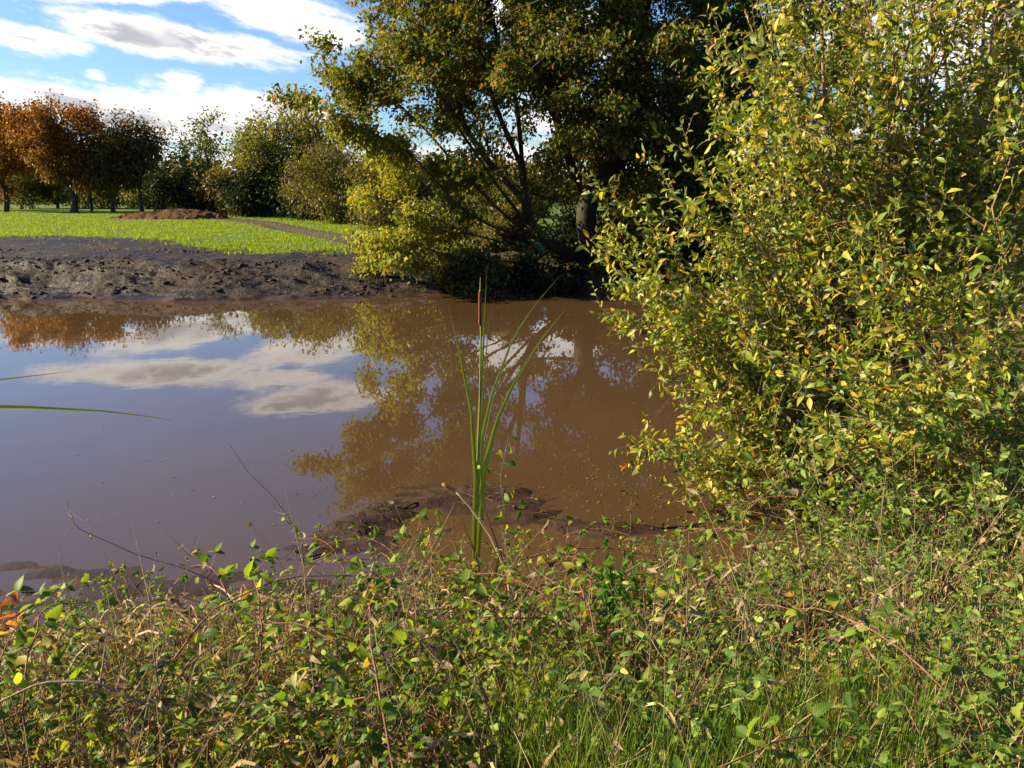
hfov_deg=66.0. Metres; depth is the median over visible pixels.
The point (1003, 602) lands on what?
leafy herb
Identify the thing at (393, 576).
withered weed
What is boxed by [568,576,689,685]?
bramble
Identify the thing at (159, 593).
leafy herb
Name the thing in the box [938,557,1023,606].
bramble
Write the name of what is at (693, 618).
bramble
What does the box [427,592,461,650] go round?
leafy herb
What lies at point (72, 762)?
withered weed
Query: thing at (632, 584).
bramble
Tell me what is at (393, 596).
withered weed
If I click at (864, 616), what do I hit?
withered weed
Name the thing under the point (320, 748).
grass
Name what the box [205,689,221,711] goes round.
curled dead leaf
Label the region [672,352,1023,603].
young willow
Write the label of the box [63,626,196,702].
bramble
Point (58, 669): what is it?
bramble
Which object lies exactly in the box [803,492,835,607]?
leafy herb
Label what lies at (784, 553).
leafy herb
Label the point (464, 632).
bramble
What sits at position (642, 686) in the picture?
bramble
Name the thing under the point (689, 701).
withered weed
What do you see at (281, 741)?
withered weed
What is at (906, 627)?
withered weed
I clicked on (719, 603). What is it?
bramble
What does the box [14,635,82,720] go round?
leafy herb
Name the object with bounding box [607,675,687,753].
bramble
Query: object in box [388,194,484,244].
bank bush
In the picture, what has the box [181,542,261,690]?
bramble
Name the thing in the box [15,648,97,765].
withered weed
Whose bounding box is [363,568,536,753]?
bramble
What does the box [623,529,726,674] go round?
withered weed
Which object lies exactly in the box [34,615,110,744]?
leafy herb
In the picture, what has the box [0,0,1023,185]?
sky
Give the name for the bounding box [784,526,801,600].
leafy herb
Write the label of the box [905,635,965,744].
leafy herb
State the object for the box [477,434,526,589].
tall weed
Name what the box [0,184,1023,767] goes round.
ground
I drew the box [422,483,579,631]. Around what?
dead reedmace
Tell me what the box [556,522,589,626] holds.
withered weed
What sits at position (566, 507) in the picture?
floating leaves
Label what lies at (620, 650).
leafy herb
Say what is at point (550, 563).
withered weed
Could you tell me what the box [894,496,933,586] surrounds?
leafy herb
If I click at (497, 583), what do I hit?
withered weed
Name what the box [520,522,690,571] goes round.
red cane
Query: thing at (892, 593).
leafy herb
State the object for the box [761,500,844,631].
withered weed
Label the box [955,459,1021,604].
withered weed
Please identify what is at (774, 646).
leafy herb
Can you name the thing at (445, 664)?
withered weed
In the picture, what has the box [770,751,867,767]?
leafy herb
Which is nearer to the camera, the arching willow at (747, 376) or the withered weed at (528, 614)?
the withered weed at (528, 614)
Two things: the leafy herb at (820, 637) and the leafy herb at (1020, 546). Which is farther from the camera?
the leafy herb at (1020, 546)
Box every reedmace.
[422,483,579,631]
[449,276,564,633]
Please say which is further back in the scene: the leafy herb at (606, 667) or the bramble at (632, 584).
the bramble at (632, 584)
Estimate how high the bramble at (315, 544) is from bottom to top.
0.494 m
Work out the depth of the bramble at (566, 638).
3.18 m
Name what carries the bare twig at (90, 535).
on the dry blades
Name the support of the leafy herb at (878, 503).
on the ground at (26, 276)
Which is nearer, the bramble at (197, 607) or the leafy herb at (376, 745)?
the leafy herb at (376, 745)
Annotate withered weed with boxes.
[0,569,23,675]
[0,633,29,720]
[1,578,155,741]
[10,544,105,756]
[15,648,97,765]
[38,742,121,767]
[48,556,80,665]
[56,665,123,767]
[58,597,131,766]
[70,548,140,745]
[71,633,167,765]
[74,631,116,687]
[75,607,156,767]
[86,620,152,767]
[102,591,186,767]
[110,518,183,767]
[110,633,175,767]
[118,687,204,759]
[140,551,158,633]
[142,581,196,672]
[151,611,208,655]
[169,535,227,638]
[173,532,201,636]
[175,573,300,767]
[175,675,214,758]
[177,685,212,766]
[179,664,265,767]
[191,670,241,766]
[198,672,248,742]
[210,581,308,732]
[218,565,294,767]
[247,518,328,643]
[263,642,318,764]
[280,491,346,767]
[281,518,351,725]
[282,627,432,762]
[283,548,327,627]
[314,557,342,690]
[318,564,358,670]
[346,576,446,764]
[350,552,375,616]
[360,626,447,763]
[366,510,399,618]
[366,579,409,624]
[376,531,435,660]
[376,580,497,736]
[380,483,439,657]
[384,531,409,616]
[386,533,426,611]
[394,503,454,653]
[395,525,415,604]
[411,538,451,607]
[411,565,487,709]
[424,513,481,657]
[426,588,520,767]
[437,519,548,703]
[453,666,523,764]
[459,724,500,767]
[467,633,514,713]
[470,504,518,612]
[473,548,555,708]
[488,565,518,624]
[492,558,556,706]
[498,520,523,637]
[501,542,572,680]
[503,546,540,599]
[509,577,562,671]
[535,522,568,598]
[541,528,584,630]
[548,575,606,689]
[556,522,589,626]
[566,649,623,764]
[586,598,619,656]
[595,681,646,767]
[601,527,670,608]
[601,541,696,740]
[604,519,638,627]
[617,660,687,739]
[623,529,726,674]
[632,580,652,644]
[633,534,715,762]
[641,537,683,667]
[650,645,745,753]
[654,615,703,687]
[659,524,705,638]
[668,518,718,647]
[669,651,714,755]
[671,461,781,757]
[684,634,720,731]
[687,506,720,597]
[696,558,720,634]
[703,515,788,722]
[707,519,775,722]
[712,497,806,663]
[714,542,762,676]
[757,536,792,650]
[759,610,856,724]
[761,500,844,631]
[774,565,816,705]
[776,486,855,717]
[776,537,932,737]
[776,582,823,666]
[781,459,949,757]
[784,554,837,641]
[805,501,828,576]
[814,488,844,547]
[823,528,877,647]
[842,503,868,596]
[843,443,918,678]
[845,501,890,613]
[853,525,924,645]
[860,539,947,695]
[864,463,913,572]
[887,566,929,696]
[890,555,935,651]
[896,559,947,699]
[901,465,951,597]
[916,491,966,604]
[926,474,1022,629]
[927,569,991,696]
[948,464,1000,605]
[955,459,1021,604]
[956,615,1023,726]
[964,449,994,542]
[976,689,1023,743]
[979,459,1019,580]
[982,681,1023,767]
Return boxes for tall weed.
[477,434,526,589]
[610,448,648,589]
[973,470,1002,635]
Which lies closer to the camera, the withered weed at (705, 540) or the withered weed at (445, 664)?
the withered weed at (445, 664)
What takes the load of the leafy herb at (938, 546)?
on the ground at (26, 276)
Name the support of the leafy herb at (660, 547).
on the ground at (26, 276)
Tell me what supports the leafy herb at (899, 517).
on the ground at (26, 276)
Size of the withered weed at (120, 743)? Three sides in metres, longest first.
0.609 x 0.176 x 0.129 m
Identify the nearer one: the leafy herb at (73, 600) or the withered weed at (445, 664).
the withered weed at (445, 664)
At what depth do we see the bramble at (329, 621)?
2.92 m
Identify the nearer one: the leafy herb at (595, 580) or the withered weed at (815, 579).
the withered weed at (815, 579)
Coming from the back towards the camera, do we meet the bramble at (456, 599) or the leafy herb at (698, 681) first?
the bramble at (456, 599)
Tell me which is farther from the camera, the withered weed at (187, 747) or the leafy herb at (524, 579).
the leafy herb at (524, 579)
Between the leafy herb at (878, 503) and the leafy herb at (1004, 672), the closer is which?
the leafy herb at (1004, 672)
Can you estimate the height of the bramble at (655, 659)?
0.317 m
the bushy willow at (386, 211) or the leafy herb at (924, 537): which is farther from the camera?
the bushy willow at (386, 211)
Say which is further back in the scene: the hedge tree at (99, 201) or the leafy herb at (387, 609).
the hedge tree at (99, 201)
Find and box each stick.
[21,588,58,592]
[300,550,335,560]
[402,502,417,508]
[660,523,700,528]
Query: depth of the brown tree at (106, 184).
50.93 m
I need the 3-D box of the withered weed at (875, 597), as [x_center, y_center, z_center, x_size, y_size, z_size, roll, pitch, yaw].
[0.955,0.736,2.059,0.329,1.204,0.271,-15,10,-35]
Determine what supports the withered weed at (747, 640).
on the ground at (26, 276)
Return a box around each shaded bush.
[189,163,239,215]
[203,159,288,217]
[256,158,355,220]
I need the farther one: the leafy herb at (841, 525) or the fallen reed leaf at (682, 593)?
the leafy herb at (841, 525)
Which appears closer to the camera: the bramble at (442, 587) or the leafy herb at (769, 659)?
the leafy herb at (769, 659)
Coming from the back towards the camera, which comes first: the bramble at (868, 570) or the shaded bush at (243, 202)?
the shaded bush at (243, 202)
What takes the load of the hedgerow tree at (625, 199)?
on the ground at (26, 276)
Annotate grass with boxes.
[0,210,494,254]
[7,570,726,767]
[434,616,1021,767]
[785,606,1023,767]
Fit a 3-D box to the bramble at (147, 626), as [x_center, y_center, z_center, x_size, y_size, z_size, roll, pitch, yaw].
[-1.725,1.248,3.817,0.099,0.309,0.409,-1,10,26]
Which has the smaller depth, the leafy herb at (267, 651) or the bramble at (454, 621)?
the bramble at (454, 621)
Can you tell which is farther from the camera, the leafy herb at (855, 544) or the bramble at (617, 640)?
the leafy herb at (855, 544)
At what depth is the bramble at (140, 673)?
2.16 m
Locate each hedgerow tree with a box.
[461,156,579,217]
[596,170,716,218]
[713,147,892,216]
[882,134,1023,213]
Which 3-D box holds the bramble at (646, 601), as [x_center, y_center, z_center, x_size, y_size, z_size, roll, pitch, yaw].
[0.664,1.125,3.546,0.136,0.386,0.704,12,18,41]
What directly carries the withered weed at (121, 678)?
on the ground at (26, 276)
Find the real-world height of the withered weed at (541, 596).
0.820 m
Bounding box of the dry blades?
[0,510,1023,767]
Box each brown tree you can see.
[70,132,139,212]
[81,104,180,211]
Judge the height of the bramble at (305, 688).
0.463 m
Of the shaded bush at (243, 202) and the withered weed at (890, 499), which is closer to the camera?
the withered weed at (890, 499)
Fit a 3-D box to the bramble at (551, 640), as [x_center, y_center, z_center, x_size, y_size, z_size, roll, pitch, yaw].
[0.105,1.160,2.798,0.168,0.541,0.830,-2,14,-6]
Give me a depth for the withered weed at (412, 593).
2.85 m
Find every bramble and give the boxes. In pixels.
[0,573,119,633]
[0,578,80,767]
[0,602,58,767]
[0,635,85,740]
[1,664,226,740]
[5,608,70,646]
[7,654,154,721]
[26,673,215,767]
[35,723,86,766]
[38,647,192,713]
[39,740,108,767]
[55,638,238,746]
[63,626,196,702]
[76,571,161,642]
[84,573,131,640]
[97,576,131,650]
[107,562,147,646]
[114,615,193,654]
[123,663,176,767]
[125,546,395,766]
[125,609,343,763]
[127,587,152,642]
[139,648,302,749]
[143,692,331,767]
[160,594,247,632]
[165,681,455,767]
[172,606,238,642]
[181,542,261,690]
[188,654,322,753]
[214,667,364,750]
[224,539,287,750]
[226,593,442,767]
[228,606,448,726]
[238,624,400,698]
[253,620,588,767]
[266,691,404,767]
[268,579,393,656]
[281,680,493,767]
[291,522,356,620]
[293,667,395,728]
[298,677,420,767]
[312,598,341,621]
[314,521,426,644]
[319,619,509,763]
[321,559,413,638]
[323,668,367,767]
[337,507,443,728]
[338,561,433,767]
[343,690,555,767]
[354,602,421,648]
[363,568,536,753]
[369,611,563,692]
[376,596,556,757]
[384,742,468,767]
[388,587,616,695]
[389,654,474,767]
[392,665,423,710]
[397,630,461,766]
[406,563,523,622]
[407,623,484,721]
[408,661,463,767]
[414,555,453,610]
[415,527,445,664]
[418,572,477,609]
[421,577,556,717]
[423,593,571,668]
[432,590,486,640]
[433,581,576,650]
[436,552,636,707]
[440,626,567,724]
[442,617,589,748]
[455,609,491,716]
[459,724,581,767]
[478,603,526,763]
[494,549,611,606]
[496,619,558,702]
[505,620,616,695]
[509,599,599,656]
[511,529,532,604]
[514,624,574,713]
[520,592,638,709]
[522,513,688,600]
[524,615,634,683]
[532,565,651,621]
[542,544,643,678]
[553,680,720,765]
[554,544,605,726]
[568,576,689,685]
[571,555,630,754]
[571,607,685,694]
[594,704,649,765]
[604,541,718,601]
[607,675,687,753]
[612,554,745,700]
[613,591,701,647]
[620,583,728,633]
[622,637,708,695]
[626,607,748,676]
[628,578,724,732]
[632,677,718,766]
[634,518,746,614]
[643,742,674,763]
[645,577,719,711]
[647,600,757,671]
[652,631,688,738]
[659,568,710,681]
[667,687,816,750]
[672,512,826,639]
[673,702,888,767]
[676,511,756,599]
[702,568,854,626]
[709,567,793,600]
[718,484,879,567]
[735,585,1019,767]
[763,574,844,617]
[767,719,939,767]
[768,521,854,589]
[781,603,1000,730]
[788,620,1003,723]
[802,579,879,632]
[840,552,913,612]
[905,468,1023,531]
[931,634,1023,721]
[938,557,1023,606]
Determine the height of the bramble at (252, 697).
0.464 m
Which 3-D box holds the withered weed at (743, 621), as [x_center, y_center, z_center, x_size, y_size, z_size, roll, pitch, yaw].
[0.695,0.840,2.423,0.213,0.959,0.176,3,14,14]
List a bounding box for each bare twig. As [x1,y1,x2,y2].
[60,501,234,589]
[230,446,304,558]
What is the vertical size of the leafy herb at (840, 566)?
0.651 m
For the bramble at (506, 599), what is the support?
on the ground at (26, 276)
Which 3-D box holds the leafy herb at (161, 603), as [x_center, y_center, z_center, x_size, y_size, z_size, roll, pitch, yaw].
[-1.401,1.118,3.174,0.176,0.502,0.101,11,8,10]
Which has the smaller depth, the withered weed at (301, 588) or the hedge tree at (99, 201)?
the withered weed at (301, 588)
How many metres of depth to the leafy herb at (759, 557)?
4.42 m
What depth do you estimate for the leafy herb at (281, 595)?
3.63 m
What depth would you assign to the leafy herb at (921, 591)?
3.14 m
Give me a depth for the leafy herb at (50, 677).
2.69 m
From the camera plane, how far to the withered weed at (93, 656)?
3.02 m
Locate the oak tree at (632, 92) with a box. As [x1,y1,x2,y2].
[257,0,883,292]
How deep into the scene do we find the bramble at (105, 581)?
3.99 m
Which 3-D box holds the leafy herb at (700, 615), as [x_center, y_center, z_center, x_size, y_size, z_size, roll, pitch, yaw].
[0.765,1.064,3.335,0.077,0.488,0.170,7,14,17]
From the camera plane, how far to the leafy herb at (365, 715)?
2.47 m
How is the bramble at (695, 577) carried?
on the ground at (26, 276)
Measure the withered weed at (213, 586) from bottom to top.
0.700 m
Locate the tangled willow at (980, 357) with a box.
[729,168,1023,562]
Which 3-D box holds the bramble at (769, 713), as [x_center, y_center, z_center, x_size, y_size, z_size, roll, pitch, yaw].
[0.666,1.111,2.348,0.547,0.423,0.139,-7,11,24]
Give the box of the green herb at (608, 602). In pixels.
[582,543,642,663]
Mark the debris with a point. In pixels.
(500, 498)
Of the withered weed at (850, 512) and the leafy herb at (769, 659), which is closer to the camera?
the leafy herb at (769, 659)
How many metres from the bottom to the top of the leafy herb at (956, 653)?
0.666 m
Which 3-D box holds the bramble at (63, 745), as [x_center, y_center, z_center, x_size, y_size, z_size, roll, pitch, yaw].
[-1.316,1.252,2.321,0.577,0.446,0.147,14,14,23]
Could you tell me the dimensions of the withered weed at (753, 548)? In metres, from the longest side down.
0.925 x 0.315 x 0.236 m
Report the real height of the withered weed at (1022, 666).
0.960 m
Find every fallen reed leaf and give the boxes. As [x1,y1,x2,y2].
[650,574,714,614]
[698,609,800,655]
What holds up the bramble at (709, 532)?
on the ground at (26, 276)
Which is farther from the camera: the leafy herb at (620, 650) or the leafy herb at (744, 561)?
the leafy herb at (744, 561)
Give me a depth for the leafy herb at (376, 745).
2.03 m
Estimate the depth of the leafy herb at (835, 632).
2.61 m
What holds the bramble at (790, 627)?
on the ground at (26, 276)
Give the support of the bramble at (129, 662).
on the ground at (26, 276)
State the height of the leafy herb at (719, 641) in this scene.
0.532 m
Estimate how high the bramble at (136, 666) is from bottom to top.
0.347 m
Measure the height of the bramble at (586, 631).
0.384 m
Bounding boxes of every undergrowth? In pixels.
[0,531,1023,767]
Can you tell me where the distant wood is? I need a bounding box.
[10,146,1022,203]
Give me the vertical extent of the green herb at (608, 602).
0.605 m
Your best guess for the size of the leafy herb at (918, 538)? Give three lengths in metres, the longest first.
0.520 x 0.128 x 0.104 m
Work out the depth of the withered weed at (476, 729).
1.98 m
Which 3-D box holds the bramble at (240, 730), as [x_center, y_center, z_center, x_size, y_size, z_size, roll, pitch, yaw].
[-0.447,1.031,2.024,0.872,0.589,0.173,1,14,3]
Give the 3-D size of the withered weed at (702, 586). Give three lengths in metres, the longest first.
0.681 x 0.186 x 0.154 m
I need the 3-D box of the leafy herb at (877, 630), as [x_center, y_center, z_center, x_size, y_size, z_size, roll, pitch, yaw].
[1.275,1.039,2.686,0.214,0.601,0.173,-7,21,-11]
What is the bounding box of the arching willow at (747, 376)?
[570,166,899,535]
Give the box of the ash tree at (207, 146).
[154,106,231,186]
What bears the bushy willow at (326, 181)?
on the ground at (26, 276)
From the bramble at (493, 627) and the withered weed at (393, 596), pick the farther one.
the withered weed at (393, 596)
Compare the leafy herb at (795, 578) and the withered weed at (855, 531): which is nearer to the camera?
the withered weed at (855, 531)
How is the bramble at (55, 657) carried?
on the ground at (26, 276)
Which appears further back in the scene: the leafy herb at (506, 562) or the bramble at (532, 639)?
the leafy herb at (506, 562)
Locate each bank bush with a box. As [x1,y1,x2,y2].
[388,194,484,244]
[431,239,520,295]
[452,200,545,252]
[496,248,600,294]
[533,207,664,269]
[584,212,692,278]
[641,225,751,289]
[740,226,874,288]
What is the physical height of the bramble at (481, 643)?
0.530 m
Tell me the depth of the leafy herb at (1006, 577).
3.47 m
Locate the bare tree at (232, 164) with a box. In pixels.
[220,129,247,178]
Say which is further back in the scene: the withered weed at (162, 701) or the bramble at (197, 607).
the bramble at (197, 607)
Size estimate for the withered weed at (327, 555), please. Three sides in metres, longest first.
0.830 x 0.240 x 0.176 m
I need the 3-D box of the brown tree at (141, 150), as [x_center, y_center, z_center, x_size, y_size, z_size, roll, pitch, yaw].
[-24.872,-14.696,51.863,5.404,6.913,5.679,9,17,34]
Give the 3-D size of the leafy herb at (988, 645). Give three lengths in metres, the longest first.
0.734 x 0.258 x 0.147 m
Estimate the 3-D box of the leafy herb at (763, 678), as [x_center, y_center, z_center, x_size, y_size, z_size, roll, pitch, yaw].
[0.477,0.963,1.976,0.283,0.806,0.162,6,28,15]
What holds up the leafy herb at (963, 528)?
on the ground at (26, 276)
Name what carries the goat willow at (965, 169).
on the ground at (26, 276)
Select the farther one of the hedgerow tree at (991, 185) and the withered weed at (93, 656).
the hedgerow tree at (991, 185)
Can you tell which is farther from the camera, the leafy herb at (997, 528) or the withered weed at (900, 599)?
the leafy herb at (997, 528)
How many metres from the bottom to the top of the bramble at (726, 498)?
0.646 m
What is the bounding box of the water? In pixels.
[0,293,876,624]
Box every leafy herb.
[0,644,65,739]
[5,622,70,756]
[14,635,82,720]
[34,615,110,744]
[50,593,63,631]
[56,620,82,707]
[57,589,93,687]
[59,581,89,656]
[60,618,87,666]
[99,582,115,650]
[130,593,142,643]
[144,567,173,670]
[154,639,214,767]
[156,596,180,713]
[193,631,253,767]
[204,591,223,682]
[227,586,254,662]
[244,653,308,767]
[259,548,280,626]
[260,596,281,658]
[272,573,295,656]
[287,553,310,633]
[289,612,339,753]
[292,590,311,634]
[315,584,335,647]
[315,625,359,767]
[323,688,374,763]
[325,678,399,767]
[358,533,383,636]
[372,562,415,656]
[377,619,407,767]
[400,657,441,762]
[401,592,420,635]
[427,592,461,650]
[435,570,464,607]
[438,534,465,625]
[455,557,466,618]
[456,560,488,620]
[458,578,467,621]
[459,547,501,635]
[485,545,517,611]
[498,548,518,592]
[505,537,522,594]
[505,542,520,616]
[513,545,547,629]
[543,578,570,648]
[544,569,656,767]
[553,615,618,760]
[562,555,584,618]
[563,650,622,724]
[566,671,619,767]
[583,552,603,614]
[604,539,694,767]
[610,615,661,738]
[618,581,647,692]
[619,544,638,613]
[628,624,691,767]
[630,565,651,625]
[636,558,668,633]
[639,525,669,588]
[653,534,684,638]
[656,639,781,767]
[661,579,709,722]
[666,545,678,635]
[671,591,730,750]
[675,526,710,595]
[675,593,785,735]
[677,651,722,730]
[679,544,715,600]
[679,604,707,677]
[685,609,732,701]
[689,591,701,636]
[691,625,732,710]
[696,597,778,743]
[697,634,761,760]
[708,556,739,632]
[717,611,788,731]
[720,565,748,648]
[723,616,777,760]
[725,508,743,596]
[728,506,771,615]
[730,564,762,663]
[734,571,756,676]
[736,574,765,637]
[741,577,767,633]
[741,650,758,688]
[743,567,792,666]
[745,582,772,714]
[748,551,778,639]
[750,525,786,636]
[751,531,774,594]
[751,539,793,635]
[753,547,787,649]
[759,517,801,621]
[767,621,787,709]
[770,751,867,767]
[773,543,784,618]
[775,534,792,588]
[775,559,806,660]
[781,499,801,588]
[781,545,830,638]
[784,522,837,650]
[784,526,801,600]
[784,557,807,632]
[786,692,859,767]
[790,519,853,656]
[791,533,814,617]
[797,551,865,672]
[802,627,846,710]
[802,703,900,767]
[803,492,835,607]
[806,526,839,593]
[811,491,837,568]
[822,536,841,583]
[824,507,850,589]
[827,492,850,573]
[829,511,851,637]
[831,524,872,643]
[832,495,857,572]
[835,543,925,673]
[836,522,873,587]
[845,523,871,656]
[849,672,882,765]
[851,536,933,652]
[852,596,916,731]
[857,605,928,695]
[861,483,891,664]
[863,577,902,717]
[864,662,914,763]
[866,536,898,619]
[868,508,926,634]
[868,543,911,609]
[870,466,884,562]
[874,598,942,687]
[876,509,895,573]
[879,563,897,648]
[887,547,936,669]
[892,484,927,559]
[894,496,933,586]
[895,524,955,701]
[895,571,981,684]
[900,537,921,620]
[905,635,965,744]
[906,527,935,612]
[906,554,936,645]
[911,467,935,532]
[918,506,966,579]
[920,498,993,634]
[921,671,997,764]
[925,602,978,765]
[926,611,965,739]
[930,525,944,580]
[931,552,999,760]
[934,499,973,590]
[934,670,994,759]
[936,517,977,646]
[936,593,996,692]
[938,491,980,600]
[943,514,990,603]
[946,614,1015,766]
[949,551,991,686]
[952,510,992,573]
[952,594,1023,721]
[953,478,1011,568]
[953,531,988,617]
[958,526,992,609]
[959,576,991,678]
[966,608,1023,767]
[973,556,994,639]
[976,481,1023,626]
[986,515,1021,608]
[986,533,1023,632]
[987,496,1011,557]
[988,627,1023,764]
[989,552,1013,713]
[992,516,1020,603]
[992,623,1023,701]
[996,602,1023,764]
[996,606,1023,707]
[996,683,1023,734]
[1003,570,1023,741]
[1004,499,1023,602]
[1007,522,1023,609]
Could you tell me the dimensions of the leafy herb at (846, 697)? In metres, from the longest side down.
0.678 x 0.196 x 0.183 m
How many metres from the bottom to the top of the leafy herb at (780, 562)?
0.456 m
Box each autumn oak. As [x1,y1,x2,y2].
[0,88,124,212]
[0,91,57,211]
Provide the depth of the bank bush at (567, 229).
21.04 m
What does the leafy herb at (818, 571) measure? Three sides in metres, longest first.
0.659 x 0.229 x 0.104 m
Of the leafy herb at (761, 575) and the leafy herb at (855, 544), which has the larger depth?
the leafy herb at (855, 544)
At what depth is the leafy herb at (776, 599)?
2.89 m
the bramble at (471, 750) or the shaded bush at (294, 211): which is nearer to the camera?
the bramble at (471, 750)
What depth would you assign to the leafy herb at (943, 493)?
3.82 m
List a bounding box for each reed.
[0,371,169,419]
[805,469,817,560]
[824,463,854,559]
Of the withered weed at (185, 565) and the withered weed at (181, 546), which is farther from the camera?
the withered weed at (181, 546)
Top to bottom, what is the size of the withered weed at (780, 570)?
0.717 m
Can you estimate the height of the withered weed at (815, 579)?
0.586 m
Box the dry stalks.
[0,507,1023,767]
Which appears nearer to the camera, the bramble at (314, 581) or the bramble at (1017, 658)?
the bramble at (1017, 658)
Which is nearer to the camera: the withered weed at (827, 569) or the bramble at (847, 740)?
the bramble at (847, 740)
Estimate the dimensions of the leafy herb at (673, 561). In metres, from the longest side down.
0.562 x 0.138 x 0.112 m
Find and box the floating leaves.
[77,380,784,560]
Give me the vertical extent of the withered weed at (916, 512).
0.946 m
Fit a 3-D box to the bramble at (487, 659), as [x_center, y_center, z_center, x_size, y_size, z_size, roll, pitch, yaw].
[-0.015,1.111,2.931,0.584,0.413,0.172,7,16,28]
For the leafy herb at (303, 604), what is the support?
on the ground at (26, 276)
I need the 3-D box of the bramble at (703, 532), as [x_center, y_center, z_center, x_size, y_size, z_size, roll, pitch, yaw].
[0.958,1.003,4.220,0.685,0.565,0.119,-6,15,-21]
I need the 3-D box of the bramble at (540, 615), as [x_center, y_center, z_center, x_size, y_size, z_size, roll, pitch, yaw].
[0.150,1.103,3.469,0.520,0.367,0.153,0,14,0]
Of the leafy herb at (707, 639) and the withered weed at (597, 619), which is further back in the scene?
the withered weed at (597, 619)
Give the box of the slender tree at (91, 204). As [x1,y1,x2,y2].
[60,143,104,211]
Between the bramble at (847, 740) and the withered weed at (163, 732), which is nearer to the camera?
the bramble at (847, 740)
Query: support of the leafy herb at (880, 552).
on the ground at (26, 276)
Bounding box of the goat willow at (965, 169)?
[636,0,1023,512]
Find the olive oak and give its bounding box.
[220,103,354,215]
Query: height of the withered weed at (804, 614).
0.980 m
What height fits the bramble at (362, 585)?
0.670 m
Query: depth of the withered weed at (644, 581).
3.42 m
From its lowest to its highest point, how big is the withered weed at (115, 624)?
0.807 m
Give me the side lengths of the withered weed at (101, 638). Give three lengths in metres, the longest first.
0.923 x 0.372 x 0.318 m
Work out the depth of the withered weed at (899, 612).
2.82 m
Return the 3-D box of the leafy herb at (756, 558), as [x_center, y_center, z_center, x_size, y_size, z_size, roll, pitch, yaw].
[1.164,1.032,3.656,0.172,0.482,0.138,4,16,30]
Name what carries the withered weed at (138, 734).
on the ground at (26, 276)
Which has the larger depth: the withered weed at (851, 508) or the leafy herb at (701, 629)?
the withered weed at (851, 508)
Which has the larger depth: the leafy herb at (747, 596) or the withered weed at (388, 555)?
the withered weed at (388, 555)
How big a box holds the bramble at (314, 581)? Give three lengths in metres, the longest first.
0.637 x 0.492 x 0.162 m
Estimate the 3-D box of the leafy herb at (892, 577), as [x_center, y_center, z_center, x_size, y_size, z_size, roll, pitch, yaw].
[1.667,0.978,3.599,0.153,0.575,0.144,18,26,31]
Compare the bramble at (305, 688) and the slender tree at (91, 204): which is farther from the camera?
the slender tree at (91, 204)
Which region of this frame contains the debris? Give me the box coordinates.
[304,482,736,551]
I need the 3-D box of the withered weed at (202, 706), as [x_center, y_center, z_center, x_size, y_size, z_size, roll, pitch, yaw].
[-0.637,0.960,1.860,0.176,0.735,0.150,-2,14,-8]
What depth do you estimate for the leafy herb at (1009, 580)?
3.72 m
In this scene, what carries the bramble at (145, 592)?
on the ground at (26, 276)
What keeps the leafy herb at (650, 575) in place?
on the ground at (26, 276)
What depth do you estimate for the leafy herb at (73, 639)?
3.26 m
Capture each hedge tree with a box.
[0,165,57,208]
[23,174,78,207]
[66,185,128,208]
[116,181,164,208]
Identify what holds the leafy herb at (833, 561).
on the ground at (26, 276)
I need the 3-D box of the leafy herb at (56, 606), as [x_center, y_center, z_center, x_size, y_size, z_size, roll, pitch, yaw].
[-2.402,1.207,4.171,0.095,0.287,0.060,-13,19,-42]
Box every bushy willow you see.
[271,130,375,224]
[335,132,447,230]
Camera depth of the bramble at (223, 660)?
2.81 m
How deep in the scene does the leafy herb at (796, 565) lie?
3.65 m
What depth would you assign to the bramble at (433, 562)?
4.43 m
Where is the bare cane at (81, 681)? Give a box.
[0,624,262,755]
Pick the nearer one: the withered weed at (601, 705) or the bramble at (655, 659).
the withered weed at (601, 705)
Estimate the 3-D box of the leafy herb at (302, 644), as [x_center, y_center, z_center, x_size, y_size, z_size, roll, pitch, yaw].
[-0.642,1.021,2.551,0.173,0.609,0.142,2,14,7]
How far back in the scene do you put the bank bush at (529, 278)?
19.11 m
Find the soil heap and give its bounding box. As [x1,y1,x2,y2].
[108,208,228,219]
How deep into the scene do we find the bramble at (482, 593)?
2.74 m
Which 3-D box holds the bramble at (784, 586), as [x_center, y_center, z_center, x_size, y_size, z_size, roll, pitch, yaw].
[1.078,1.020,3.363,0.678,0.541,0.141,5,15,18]
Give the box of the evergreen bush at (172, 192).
[134,162,220,213]
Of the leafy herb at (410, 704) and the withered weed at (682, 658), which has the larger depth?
the withered weed at (682, 658)
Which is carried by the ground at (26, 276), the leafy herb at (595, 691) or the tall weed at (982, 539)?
the leafy herb at (595, 691)
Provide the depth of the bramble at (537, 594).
2.91 m
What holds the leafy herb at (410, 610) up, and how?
on the ground at (26, 276)
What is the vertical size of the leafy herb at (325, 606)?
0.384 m
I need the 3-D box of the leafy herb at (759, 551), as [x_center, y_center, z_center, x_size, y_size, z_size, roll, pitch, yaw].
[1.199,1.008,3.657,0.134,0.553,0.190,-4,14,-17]
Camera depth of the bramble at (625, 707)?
2.32 m
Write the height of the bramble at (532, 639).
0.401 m
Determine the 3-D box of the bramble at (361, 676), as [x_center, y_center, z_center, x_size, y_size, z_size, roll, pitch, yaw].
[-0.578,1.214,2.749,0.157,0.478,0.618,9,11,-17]
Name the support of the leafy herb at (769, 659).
on the ground at (26, 276)
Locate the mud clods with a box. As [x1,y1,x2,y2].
[0,247,513,298]
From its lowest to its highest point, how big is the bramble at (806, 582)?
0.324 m
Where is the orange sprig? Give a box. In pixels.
[0,588,41,640]

